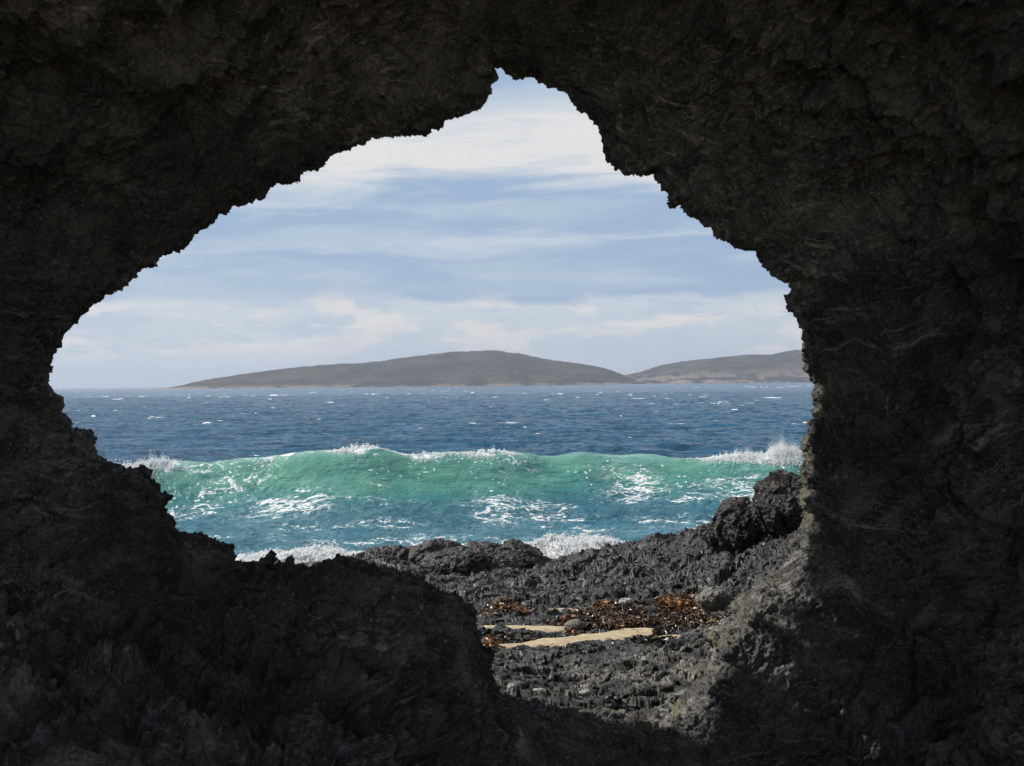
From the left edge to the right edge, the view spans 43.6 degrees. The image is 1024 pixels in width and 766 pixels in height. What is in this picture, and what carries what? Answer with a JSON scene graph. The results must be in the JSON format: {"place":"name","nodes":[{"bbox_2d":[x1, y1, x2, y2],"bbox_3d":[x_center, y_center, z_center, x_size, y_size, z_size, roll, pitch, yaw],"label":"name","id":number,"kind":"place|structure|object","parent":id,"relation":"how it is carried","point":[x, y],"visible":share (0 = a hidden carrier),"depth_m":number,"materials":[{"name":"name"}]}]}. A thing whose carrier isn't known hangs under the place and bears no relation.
{"place":"outdoors","nodes":[
{"label":"outdoors","id":0,"kind":"place"},
{"bbox_2d":[160,350,646,388],"bbox_3d":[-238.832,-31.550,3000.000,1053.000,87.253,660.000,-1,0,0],"label":"island","id":1,"kind":"structure","parent":0,"point":[483,368],"depth_m":2767.38,"materials":[{"name":"grey stone"}]},
{"bbox_2d":[48,68,802,388],"label":"sky","id":2,"kind":"structure","parent":0,"point":[508,226],"materials":[{"name":"blue"}]},
{"bbox_2d":[53,382,814,464],"bbox_3d":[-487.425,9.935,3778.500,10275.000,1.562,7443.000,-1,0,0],"label":"sea","id":3,"kind":"structure","parent":0,"point":[672,420],"depth_m":180.85,"materials":[{"name":"liquid"}]},
{"bbox_2d":[151,447,802,539],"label":"breaking wave","id":4,"kind":"object","parent":3,"relation":"on","point":[318,494],"visible":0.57,"depth_m":48.20,"materials":[{"name":"liquid"}]},
{"bbox_2d":[108,453,203,483],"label":"sea spray","id":5,"kind":"object","parent":4,"relation":"on","point":[158,463],"visible":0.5,"depth_m":49.36,"materials":[{"name":"white liquid"}]},
{"bbox_2d":[247,442,534,471],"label":"sea spray","id":6,"kind":"object","parent":4,"relation":"on","point":[352,448],"visible":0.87,"depth_m":49.67,"materials":[{"name":"white liquid"}]},
{"bbox_2d":[687,432,804,470],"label":"sea spray","id":7,"kind":"object","parent":4,"relation":"on","point":[783,453],"visible":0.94,"depth_m":50.63,"materials":[{"name":"white liquid"}]},
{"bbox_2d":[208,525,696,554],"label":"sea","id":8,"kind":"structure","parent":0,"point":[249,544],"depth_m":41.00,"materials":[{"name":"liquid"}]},
{"bbox_2d":[235,540,362,563],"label":"surf","id":9,"kind":"structure","parent":8,"relation":"on","point":[318,553],"depth_m":35.52,"materials":[{"name":"white liquid"}]},
{"bbox_2d":[496,523,624,558],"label":"surf","id":10,"kind":"structure","parent":8,"relation":"on","point":[551,546],"depth_m":34.97,"materials":[{"name":"white liquid"}]},
{"bbox_2d":[0,0,1023,765],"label":"rock arch","id":11,"kind":"object","parent":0,"point":[850,172],"visible":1,"depth_m":8.05,"materials":[{"name":"black stone"}]},
{"bbox_2d":[248,525,798,711],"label":"rocky shore","id":12,"kind":"structure","parent":0,"point":[631,676],"depth_m":18.32,"materials":[{"name":"grey stone"}]},
{"bbox_2d":[354,544,415,560],"bbox_3d":[-2.684,4.058,28.975,1.858,0.825,1.396,-1,0,0],"label":"boulder","id":13,"kind":"object","parent":12,"relation":"on","point":[397,552],"visible":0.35,"depth_m":28.74,"materials":[{"name":"grey stone"}]},
{"bbox_2d":[407,538,465,564],"bbox_3d":[-1.596,3.942,28.454,1.476,0.985,1.481,-1,0,0],"label":"boulder","id":14,"kind":"object","parent":12,"relation":"on","point":[417,554],"visible":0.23,"depth_m":28.12,"materials":[{"name":"grey stone"}]},
{"bbox_2d":[449,548,490,575],"bbox_3d":[-0.867,3.765,26.391,0.854,0.707,0.863,-1,0,0],"label":"boulder","id":15,"kind":"object","parent":12,"relation":"on","point":[467,563],"visible":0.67,"depth_m":26.17,"materials":[{"name":"grey stone"}]},
{"bbox_2d":[420,538,549,574],"bbox_3d":[-0.421,3.957,27.533,3.087,1.192,2.249,-1,0,0],"label":"boulder","id":16,"kind":"object","parent":12,"relation":"on","point":[514,553],"visible":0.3,"depth_m":27.02,"materials":[{"name":"grey stone"}]},
{"bbox_2d":[481,634,506,652],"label":"seaweed","id":17,"kind":"object","parent":12,"relation":"on","point":[494,642],"visible":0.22,"depth_m":14.30,"materials":[{"name":"brown plant"}]},
{"bbox_2d":[482,595,533,616],"bbox_3d":[-0.052,3.248,18.686,0.790,0.304,2.082,-1,0,0],"label":"seaweed","id":18,"kind":"object","parent":12,"relation":"on","point":[509,607],"visible":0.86,"depth_m":18.04,"materials":[{"name":"brown plant"}]},
{"bbox_2d":[507,683,516,689],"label":"white stone","id":19,"kind":"object","parent":12,"relation":"on","point":[510,686],"visible":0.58,"depth_m":10.03,"materials":[{"name":"white stone"}]},
{"bbox_2d":[480,628,566,642],"bbox_3d":[0.150,2.966,14.926,1.188,0.218,1.073,-1,0,0],"label":"seaweed","id":20,"kind":"object","parent":12,"relation":"on","point":[518,637],"visible":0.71,"depth_m":14.89,"materials":[{"name":"black plant"}]},
{"bbox_2d":[482,608,680,648],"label":"sand","id":21,"kind":"structure","parent":12,"relation":"on","point":[621,634],"depth_m":15.32,"materials":[{"name":"beige sand"}]},
{"bbox_2d":[502,638,629,659],"bbox_3d":[0.801,2.787,13.513,1.830,0.445,2.561,-1,0,0],"label":"seaweed","id":22,"kind":"object","parent":21,"relation":"on","point":[571,645],"visible":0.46,"depth_m":13.49,"materials":[{"name":"black plant"}]},
{"bbox_2d":[555,612,584,635],"bbox_3d":[0.746,3.129,16.498,0.448,0.246,2.160,-1,0,0],"label":"seaweed","id":23,"kind":"object","parent":21,"relation":"on","point":[571,617],"visible":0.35,"depth_m":16.60,"materials":[{"name":"brown plant"}]},
{"bbox_2d":[564,619,584,629],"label":"stone","id":24,"kind":"object","parent":21,"relation":"on","point":[575,624],"visible":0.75,"depth_m":16.08,"materials":[{"name":"grey stone"}]},
{"bbox_2d":[645,617,671,635],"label":"seaweed","id":25,"kind":"object","parent":21,"relation":"on","point":[659,630],"visible":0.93,"depth_m":15.56,"materials":[{"name":"black plant"}]},
{"bbox_2d":[559,548,606,567],"bbox_3d":[1.743,3.701,24.450,1.579,1.114,1.557,-1,0,41],"label":"boulder","id":26,"kind":"object","parent":12,"relation":"on","point":[589,555],"visible":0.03,"depth_m":24.35,"materials":[{"name":"grey stone"}]},
{"bbox_2d":[579,689,591,695],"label":"white stone","id":27,"kind":"object","parent":12,"relation":"on","point":[585,692],"visible":1,"depth_m":10.17,"materials":[{"name":"white stone"}]},
{"bbox_2d":[588,599,620,612],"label":"seaweed","id":28,"kind":"object","parent":12,"relation":"on","point":[596,604],"visible":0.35,"depth_m":18.35,"materials":[{"name":"brown plant"}]},
{"bbox_2d":[541,598,670,630],"bbox_3d":[1.232,3.144,17.181,1.722,0.300,3.006,-1,0,0],"label":"seaweed","id":29,"kind":"object","parent":12,"relation":"on","point":[616,619],"visible":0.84,"depth_m":16.86,"materials":[{"name":"brown plant"}]},
{"bbox_2d":[618,598,633,604],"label":"white stone","id":30,"kind":"object","parent":29,"relation":"on","point":[626,601],"visible":1,"depth_m":17.84,"materials":[{"name":"white stone"}]},
{"bbox_2d":[628,634,677,648],"bbox_3d":[1.502,2.704,13.457,0.396,0.589,3.013,-1,0,0],"label":"seaweed","id":31,"kind":"object","parent":12,"relation":"on","point":[660,642],"visible":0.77,"depth_m":12.54,"materials":[{"name":"black plant"}]},
{"bbox_2d":[627,605,714,629],"bbox_3d":[2.019,3.085,16.799,1.438,0.236,2.129,-1,0,0],"label":"seaweed","id":32,"kind":"object","parent":12,"relation":"on","point":[699,616],"visible":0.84,"depth_m":16.65,"materials":[{"name":"brown plant"}]},
{"bbox_2d":[648,591,701,611],"bbox_3d":[2.376,3.061,18.097,1.032,0.255,1.054,-1,0,45],"label":"seaweed","id":33,"kind":"object","parent":12,"relation":"on","point":[684,603],"visible":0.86,"depth_m":17.95,"materials":[{"name":"brown plant"}]},
{"bbox_2d":[697,522,718,545],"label":"boulder","id":34,"kind":"object","parent":12,"relation":"on","point":[706,531],"visible":0.77,"depth_m":21.30,"materials":[{"name":"grey stone"}]},
{"bbox_2d":[695,586,731,611],"bbox_3d":[2.572,2.760,16.355,0.466,0.336,0.435,-1,0,0],"label":"pale rock","id":35,"kind":"object","parent":12,"relation":"on","point":[714,598],"visible":1,"depth_m":16.23,"materials":[{"name":"stone"}]},
{"bbox_2d":[702,609,730,624],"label":"seaweed","id":36,"kind":"object","parent":12,"relation":"on","point":[727,613],"visible":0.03,"depth_m":12.18,"materials":[{"name":"brown plant"}]},
{"bbox_2d":[712,496,770,554],"bbox_3d":[3.619,2.222,19.828,1.036,0.957,1.187,-1,0,0],"label":"boulder","id":37,"kind":"object","parent":12,"relation":"on","point":[739,525],"visible":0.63,"depth_m":19.46,"materials":[{"name":"grey stone"}]},
{"bbox_2d":[752,469,803,535],"bbox_3d":[4.184,1.837,19.468,1.085,1.076,1.300,-1,0,0],"label":"boulder","id":38,"kind":"object","parent":12,"relation":"on","point":[777,505],"visible":0.66,"depth_m":19.06,"materials":[{"name":"grey stone"}]},
{"bbox_2d":[626,350,809,383],"bbox_3d":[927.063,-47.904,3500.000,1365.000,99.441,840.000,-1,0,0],"label":"island","id":39,"kind":"structure","parent":0,"point":[786,366],"depth_m":3223.31,"materials":[{"name":"grey stone"}]}
]}

